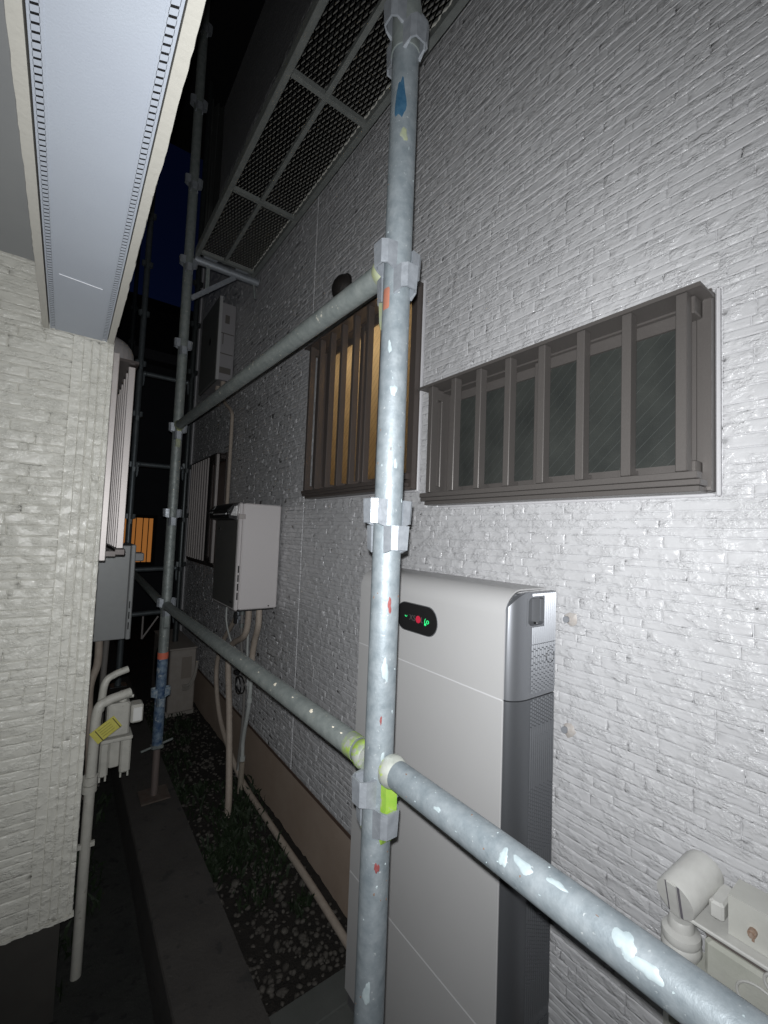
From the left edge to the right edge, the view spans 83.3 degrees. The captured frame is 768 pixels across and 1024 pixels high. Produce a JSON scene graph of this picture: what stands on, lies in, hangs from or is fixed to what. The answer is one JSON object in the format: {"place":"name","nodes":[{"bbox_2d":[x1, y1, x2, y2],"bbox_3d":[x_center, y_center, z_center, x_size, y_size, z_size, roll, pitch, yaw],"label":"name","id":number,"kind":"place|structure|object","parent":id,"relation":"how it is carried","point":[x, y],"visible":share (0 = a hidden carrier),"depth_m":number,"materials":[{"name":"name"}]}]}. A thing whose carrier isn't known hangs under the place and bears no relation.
{"place":"outdoors","nodes":[
{"label":"outdoors","id":0,"kind":"place"},
{"bbox_2d":[49,669,154,1023],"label":"path","id":1,"kind":"structure","parent":0,"point":[109,985],"depth_m":1.58,"materials":[{"name":"grey concrete"}]},
{"bbox_2d":[113,614,172,644],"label":"ground","id":2,"kind":"structure","parent":0,"point":[135,631],"depth_m":7.11,"materials":[{"name":"soil"}]},
{"bbox_2d":[0,0,205,1023],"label":"house","id":3,"kind":"structure","parent":2,"relation":"on","point":[90,92],"depth_m":1.29,"materials":[{"name":"beige paint"}]},
{"bbox_2d":[77,839,94,850],"bbox_3d":[-1.050,1.165,1.504,0.068,0.015,0.012,4,-4,-36],"label":"pipe bracket","id":4,"kind":"object","parent":3,"relation":"attached to","point":[92,842],"visible":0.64,"depth_m":1.51,"materials":[{"name":"grey metal"}]},
{"bbox_2d":[70,688,131,981],"bbox_3d":[-1.014,1.137,1.548,0.045,0.958,0.139,0,-4,42],"label":"gas riser","id":5,"kind":"object","parent":3,"relation":"attached to","point":[89,783],"visible":0.96,"depth_m":1.50,"materials":[{"name":"beige metal"}]},
{"bbox_2d":[92,542,143,641],"bbox_3d":[-1.655,0.463,2.619,0.299,0.547,0.409,4,-4,-36],"label":"water heater","id":6,"kind":"object","parent":3,"relation":"attached to","point":[114,597],"visible":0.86,"depth_m":2.46,"materials":[{"name":"grey metal"}]},
{"bbox_2d":[82,641,102,799],"bbox_3d":[-1.639,1.148,2.415,0.071,0.841,0.125,4,-4,-36],"label":"drop pipe","id":7,"kind":"object","parent":6,"relation":"attached to","point":[97,663],"visible":0.55,"depth_m":2.43,"materials":[{"name":"beige plastic"}]},
{"bbox_2d":[97,640,109,786],"bbox_3d":[-1.641,1.153,2.503,0.036,0.841,0.052,4,-4,-36],"label":"drop pipe","id":8,"kind":"object","parent":6,"relation":"attached to","point":[103,672],"visible":0.36,"depth_m":2.51,"materials":[{"name":"grey plastic"}]},
{"bbox_2d":[99,352,138,560],"bbox_3d":[-1.181,-0.184,1.859,0.083,0.725,0.875,4,-4,-36],"label":"window","id":9,"kind":"structure","parent":3,"relation":"in","point":[123,374],"depth_m":1.58,"materials":[{"name":"beige metal"}]},
{"bbox_2d":[97,690,143,782],"bbox_3d":[-1.038,0.868,1.702,0.137,0.326,0.095,4,-4,-36],"label":"gas meter","id":10,"kind":"object","parent":3,"relation":"attached to","point":[114,749],"visible":0.8,"depth_m":1.67,"materials":[{"name":"grey"}]},
{"bbox_2d":[89,716,121,743],"bbox_3d":[-0.969,0.759,1.504,0.096,0.087,0.003,4,-4,-36],"label":"yellow tag","id":11,"kind":"object","parent":10,"relation":"attached to","point":[103,731],"visible":1,"depth_m":1.50,"materials":[{"name":"yellow plastic"}]},
{"bbox_2d":[97,666,128,710],"bbox_3d":[-1.037,0.675,1.652,0.028,0.151,0.103,0,-4,40],"label":"gas riser","id":12,"kind":"object","parent":10,"relation":"attached to","point":[106,680],"visible":0.8,"depth_m":1.63,"materials":[{"name":"beige plastic"}]},
{"bbox_2d":[114,337,133,360],"bbox_3d":[-1.105,-0.647,1.811,0.095,0.178,0.178,4,-4,-36],"label":"vent hood","id":13,"kind":"object","parent":3,"relation":"attached to","point":[122,349],"visible":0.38,"depth_m":1.76,"materials":[{"name":"grey metal"}]},
{"bbox_2d":[91,647,174,1023],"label":"boundary kerb","id":14,"kind":"structure","parent":2,"relation":"on","point":[162,1011],"depth_m":1.61,"materials":[{"name":"concrete"}]},
{"bbox_2d":[92,640,270,1023],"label":"concrete strip","id":15,"kind":"object","parent":14,"relation":"on","point":[208,977],"visible":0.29,"depth_m":1.52,"materials":[{"name":"grey concrete"}]},
{"bbox_2d":[109,189,156,688],"bbox_3d":[-2.129,-1.505,3.799,0.120,5.955,0.120,4,-4,-36],"label":"scaffold pole","id":16,"kind":"object","parent":15,"relation":"on","point":[144,314],"visible":0.62,"depth_m":3.76,"materials":[{"name":"grey metal"}]},
{"bbox_2d":[137,0,212,806],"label":"scaffold pole","id":17,"kind":"object","parent":15,"relation":"on","point":[172,513],"visible":0.94,"depth_m":2.26,"materials":[{"name":"metal"}]},
{"bbox_2d":[134,571,161,608],"bbox_3d":[-1.665,0.520,2.954,0.050,0.208,1.782,4,-4,-36],"label":"scaffold rail","id":18,"kind":"object","parent":17,"relation":"attached to","point":[153,593],"visible":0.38,"depth_m":2.65,"materials":[{"name":"metal"}]},
{"bbox_2d":[191,255,258,300],"bbox_3d":[-0.894,-1.256,2.430,0.365,0.254,0.046,4,-4,-36],"label":"walkway bracket","id":19,"kind":"object","parent":17,"relation":"attached to","point":[232,274],"visible":0.85,"depth_m":2.40,"materials":[{"name":"metal"}]},
{"bbox_2d":[195,0,468,277],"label":"scaffold walkway","id":20,"kind":"structure","parent":19,"relation":"on","point":[447,14],"depth_m":1.55,"materials":[{"name":"metal"}]},
{"bbox_2d":[174,264,381,446],"bbox_3d":[-0.532,-0.401,1.515,0.050,0.187,1.820,4,-4,-36],"label":"scaffold rail","id":21,"kind":"object","parent":17,"relation":"attached to","point":[359,291],"visible":0.82,"depth_m":1.06,"materials":[{"name":"metal"}]},
{"bbox_2d":[352,0,428,1023],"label":"scaffold pole","id":22,"kind":"object","parent":15,"relation":"on","point":[387,510],"visible":0.99,"depth_m":0.72,"materials":[{"name":"metal"}]},
{"bbox_2d":[162,602,364,826],"bbox_3d":[-0.567,0.496,1.467,0.050,0.163,1.820,4,-4,-36],"label":"scaffold rail","id":23,"kind":"object","parent":22,"relation":"attached to","point":[348,742],"visible":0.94,"depth_m":0.98,"materials":[{"name":"metal"}]},
{"bbox_2d":[378,754,767,1023],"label":"scaffold rail","id":24,"kind":"object","parent":22,"relation":"attached to","point":[678,987],"visible":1,"depth_m":0.42,"materials":[{"name":"metal"}]},
{"bbox_2d":[116,291,192,614],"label":"house","id":25,"kind":"structure","parent":2,"relation":"on","point":[154,446],"depth_m":8.07,"materials":[{"name":"grey"}]},
{"bbox_2d":[123,514,157,565],"bbox_3d":[-4.479,0.504,7.802,0.630,0.920,0.100,4,-4,-36],"label":"window","id":26,"kind":"structure","parent":25,"relation":"in","point":[144,528],"depth_m":7.90,"materials":[{"name":"orange wood"}]},
{"bbox_2d":[170,388,185,625],"bbox_3d":[-2.746,0.017,5.681,0.054,3.640,0.054,4,-4,-36],"label":"rain pipe","id":27,"kind":"object","parent":2,"relation":"on","point":[178,501],"visible":0.1,"depth_m":5.67,"materials":[{"name":"grey"}]},
{"bbox_2d":[269,967,347,1023],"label":"pad edging","id":28,"kind":"object","parent":2,"relation":"on","point":[322,1001],"visible":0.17,"depth_m":1.46,"materials":[{"name":"concrete"}]},
{"bbox_2d":[319,1003,353,1023],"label":"concrete pad","id":29,"kind":"object","parent":2,"relation":"on","point":[344,1014],"visible":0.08,"depth_m":1.42,"materials":[{"name":"grey concrete"}]},
{"bbox_2d":[345,568,555,1023],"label":"storage battery","id":30,"kind":"object","parent":29,"relation":"on","point":[468,938],"visible":0.89,"depth_m":1.10,"materials":[{"name":"light grey painted metal"},{"name":"dark grey plastic"},{"name":"black plastic"}]},
{"bbox_2d":[169,0,767,1023],"bbox_3d":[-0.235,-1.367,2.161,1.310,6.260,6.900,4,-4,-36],"label":"house","id":31,"kind":"structure","parent":2,"relation":"on","point":[587,412],"depth_m":1.15,"materials":[{"name":"grey paint"}]},
{"bbox_2d":[179,228,204,625],"bbox_3d":[-2.085,-1.161,4.732,0.068,5.940,0.068,4,-4,-36],"label":"rain pipe","id":32,"kind":"object","parent":31,"relation":"attached to","point":[190,450],"visible":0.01,"depth_m":4.68,"materials":[{"name":"grey plastic"}]},
{"bbox_2d":[186,452,227,567],"bbox_3d":[-1.566,-0.012,3.858,0.167,0.953,0.961,4,-4,-36],"label":"window","id":33,"kind":"structure","parent":31,"relation":"in","point":[208,480],"depth_m":3.81,"materials":[{"name":"grey metal"}]},
{"bbox_2d":[198,295,236,405],"bbox_3d":[-1.452,-1.331,3.743,0.148,0.846,0.559,4,-4,-36],"label":"air conditioner unit","id":34,"kind":"object","parent":31,"relation":"attached to","point":[217,348],"visible":0.88,"depth_m":3.57,"materials":[{"name":"grey"}]},
{"bbox_2d":[223,400,233,503],"bbox_3d":[-1.307,-0.320,3.502,0.035,1.312,0.283,5,-4,-40],"label":"wall conduit","id":35,"kind":"object","parent":31,"relation":"attached to","point":[228,407],"depth_m":3.40,"materials":[{"name":"grey plastic"}]},
{"bbox_2d":[237,634,248,770],"bbox_3d":[-0.882,1.151,2.748,0.048,1.133,0.220,3,-3,-22],"label":"thin conduit","id":36,"kind":"object","parent":31,"relation":"attached to","point":[247,645],"visible":0.3,"depth_m":2.69,"materials":[{"name":"white plastic"}]},
{"bbox_2d":[209,502,280,611],"bbox_3d":[-0.885,0.263,2.664,0.313,0.621,0.457,4,-4,-36],"label":"water heater","id":37,"kind":"object","parent":31,"relation":"attached to","point":[245,577],"visible":1,"depth_m":2.51,"materials":[{"name":"metal"}]},
{"bbox_2d":[225,607,236,648],"bbox_3d":[-1.007,0.753,2.861,0.201,0.335,0.024,0,-4,41],"label":"cable","id":38,"kind":"object","parent":37,"relation":"attached to","point":[227,625],"visible":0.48,"depth_m":2.90,"materials":[{"name":"white plastic"}]},
{"bbox_2d":[233,611,240,623],"bbox_3d":[-0.943,0.643,2.770,0.038,0.140,0.080,4,-4,-36],"label":"valve","id":39,"kind":"object","parent":37,"relation":"attached to","point":[236,617],"visible":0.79,"depth_m":2.75,"materials":[{"name":"black metal"}]},
{"bbox_2d":[224,611,251,817],"bbox_3d":[-0.917,1.159,2.664,0.106,1.201,0.387,4,-3,-26],"label":"drop pipe","id":40,"kind":"object","parent":37,"relation":"attached to","point":[229,723],"visible":0.8,"depth_m":2.60,"materials":[{"name":"beige plastic"}]},
{"bbox_2d":[233,669,244,694],"bbox_3d":[-0.952,0.993,2.726,0.040,0.254,0.310,5,-4,-42],"label":"cable coil","id":41,"kind":"object","parent":40,"relation":"hanging from","point":[236,672],"visible":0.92,"depth_m":2.68,"materials":[{"name":"black plastic"}]},
{"bbox_2d":[235,611,245,776],"bbox_3d":[-0.911,1.145,2.757,0.048,1.141,0.180,3,-3,-7],"label":"gas pipe","id":42,"kind":"object","parent":37,"relation":"attached to","point":[241,623],"visible":0.62,"depth_m":2.77,"materials":[{"name":"grey plastic"}]},
{"bbox_2d":[247,610,261,678],"bbox_3d":[-0.771,0.785,2.579,0.037,0.452,0.162,4,-4,-29],"label":"drop pipe","id":43,"kind":"object","parent":37,"relation":"attached to","point":[256,633],"visible":0.72,"depth_m":2.55,"materials":[{"name":"grey plastic"}]},
{"bbox_2d":[332,273,351,296],"bbox_3d":[-0.216,-1.118,2.151,0.080,0.148,0.148,4,-4,-36],"label":"vent hood","id":44,"kind":"object","parent":31,"relation":"attached to","point":[341,282],"visible":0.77,"depth_m":2.11,"materials":[{"name":"black"}]},
{"bbox_2d":[301,280,426,500],"bbox_3d":[-0.117,-0.474,1.942,0.167,0.813,0.821,4,-4,-36],"label":"window","id":45,"kind":"structure","parent":31,"relation":"in","point":[348,355],"depth_m":1.91,"materials":[{"name":"brown metal"}]},
{"bbox_2d":[561,723,575,737],"bbox_3d":[0.460,0.548,1.078,0.013,0.039,0.034,4,-4,-36],"label":"wall anchor","id":46,"kind":"object","parent":31,"relation":"attached to","point":[567,729],"depth_m":1.08,"materials":[{"name":"grey plastic"}]},
{"bbox_2d":[563,613,576,625],"bbox_3d":[0.470,0.273,1.094,0.013,0.034,0.035,4,-4,-36],"label":"wall anchor","id":47,"kind":"object","parent":31,"relation":"attached to","point":[570,619],"depth_m":1.09,"materials":[{"name":"grey plastic"}]},
{"bbox_2d":[418,281,721,507],"bbox_3d":[0.420,-0.239,1.189,0.167,0.431,0.821,4,-4,-36],"label":"window","id":48,"kind":"structure","parent":31,"relation":"in","point":[626,404],"depth_m":1.04,"materials":[{"name":"brown metal"}]},
{"bbox_2d":[657,849,767,1023],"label":"gas meter","id":49,"kind":"object","parent":31,"relation":"attached to","point":[694,890],"visible":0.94,"depth_m":0.77,"materials":[{"name":"grey metal"}]},
{"bbox_2d":[129,143,202,310],"label":"sky","id":50,"kind":"structure","parent":0,"point":[171,199],"materials":[{"name":"blue"}]},
{"bbox_2d":[115,641,347,1016],"bbox_3d":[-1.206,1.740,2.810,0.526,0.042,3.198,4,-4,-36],"label":"gravel","id":51,"kind":"structure","parent":0,"point":[306,963],"depth_m":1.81,"materials":[{"name":"grey gravel"}]},
{"bbox_2d":[128,244,140,352],"bbox_3d":[-3.305,-1.315,5.550,0.120,6.240,0.120,4,-4,-36],"label":"scaffold pole","id":52,"kind":"object","parent":51,"relation":"on","point":[134,309],"visible":0.2,"depth_m":5.61,"materials":[{"name":"metal"}]},
{"bbox_2d":[150,629,198,717],"bbox_3d":[-1.956,1.481,4.006,0.250,0.600,0.890,4,-4,-36],"label":"ac unit","id":53,"kind":"object","parent":51,"relation":"on","point":[182,668],"visible":0.84,"depth_m":3.72,"materials":[{"name":"grey metal"}]},
{"bbox_2d":[55,700,314,1002],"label":"weeds","id":54,"kind":"object","parent":51,"relation":"on","point":[198,791],"visible":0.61,"depth_m":2.23,"materials":[{"name":"green plant"}]},
{"bbox_2d":[172,80,212,641],"bbox_3d":[-1.807,-1.345,4.071,0.120,6.220,0.120,4,-4,-36],"label":"scaffold pole","id":55,"kind":"object","parent":51,"relation":"on","point":[195,325],"visible":0.71,"depth_m":4.05,"materials":[{"name":"metal"}]},
{"bbox_2d":[132,609,173,622],"bbox_3d":[-2.060,0.935,3.809,0.383,0.151,0.050,5,-4,-40],"label":"scaffold rail","id":56,"kind":"object","parent":55,"relation":"attached to","point":[145,613],"visible":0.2,"depth_m":3.78,"materials":[{"name":"grey metal"}]},
{"bbox_2d":[141,616,158,638],"bbox_3d":[-2.064,1.015,3.804,0.135,0.199,0.016,5,-4,-41],"label":"rail brace","id":57,"kind":"object","parent":56,"relation":"attached to","point":[148,629],"visible":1,"depth_m":3.77,"materials":[{"name":"grey metal"}]},
{"bbox_2d":[135,565,176,579],"bbox_3d":[-2.045,0.551,3.829,0.383,0.151,0.050,5,-4,-40],"label":"scaffold rail","id":58,"kind":"object","parent":55,"relation":"attached to","point":[147,569],"visible":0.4,"depth_m":3.81,"materials":[{"name":"grey metal"}]},
{"bbox_2d":[136,461,183,479],"bbox_3d":[-2.009,-0.367,3.878,0.383,0.151,0.050,5,-4,-40],"label":"scaffold rail","id":59,"kind":"object","parent":55,"relation":"attached to","point":[153,465],"visible":0.94,"depth_m":3.84,"materials":[{"name":"grey metal"}]},
{"bbox_2d":[142,371,188,394],"bbox_3d":[-1.978,-1.170,3.921,0.383,0.151,0.050,5,-4,-40],"label":"scaffold rail","id":60,"kind":"object","parent":55,"relation":"attached to","point":[158,376],"visible":0.91,"depth_m":3.88,"materials":[{"name":"grey metal"}]},
{"bbox_2d":[237,761,244,793],"bbox_3d":[-0.894,1.658,2.700,0.035,0.192,0.045,4,-4,-36],"label":"drain stub","id":61,"kind":"object","parent":51,"relation":"on","point":[241,773],"visible":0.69,"depth_m":2.69,"materials":[{"name":"beige plastic"}]},
{"bbox_2d":[239,678,252,761],"bbox_3d":[-0.847,1.263,2.661,0.036,0.582,0.162,4,-3,-28],"label":"drain pipe","id":62,"kind":"object","parent":61,"relation":"on","point":[245,724],"visible":0.91,"depth_m":2.65,"materials":[{"name":"white plastic"}]},
{"bbox_2d":[214,611,346,948],"bbox_3d":[-0.655,1.141,2.439,0.074,1.190,2.088,4,-4,-36],"label":"wall conduit","id":63,"kind":"object","parent":51,"relation":"on","point":[332,919],"depth_m":2.22,"materials":[{"name":"beige plastic"}]}
]}

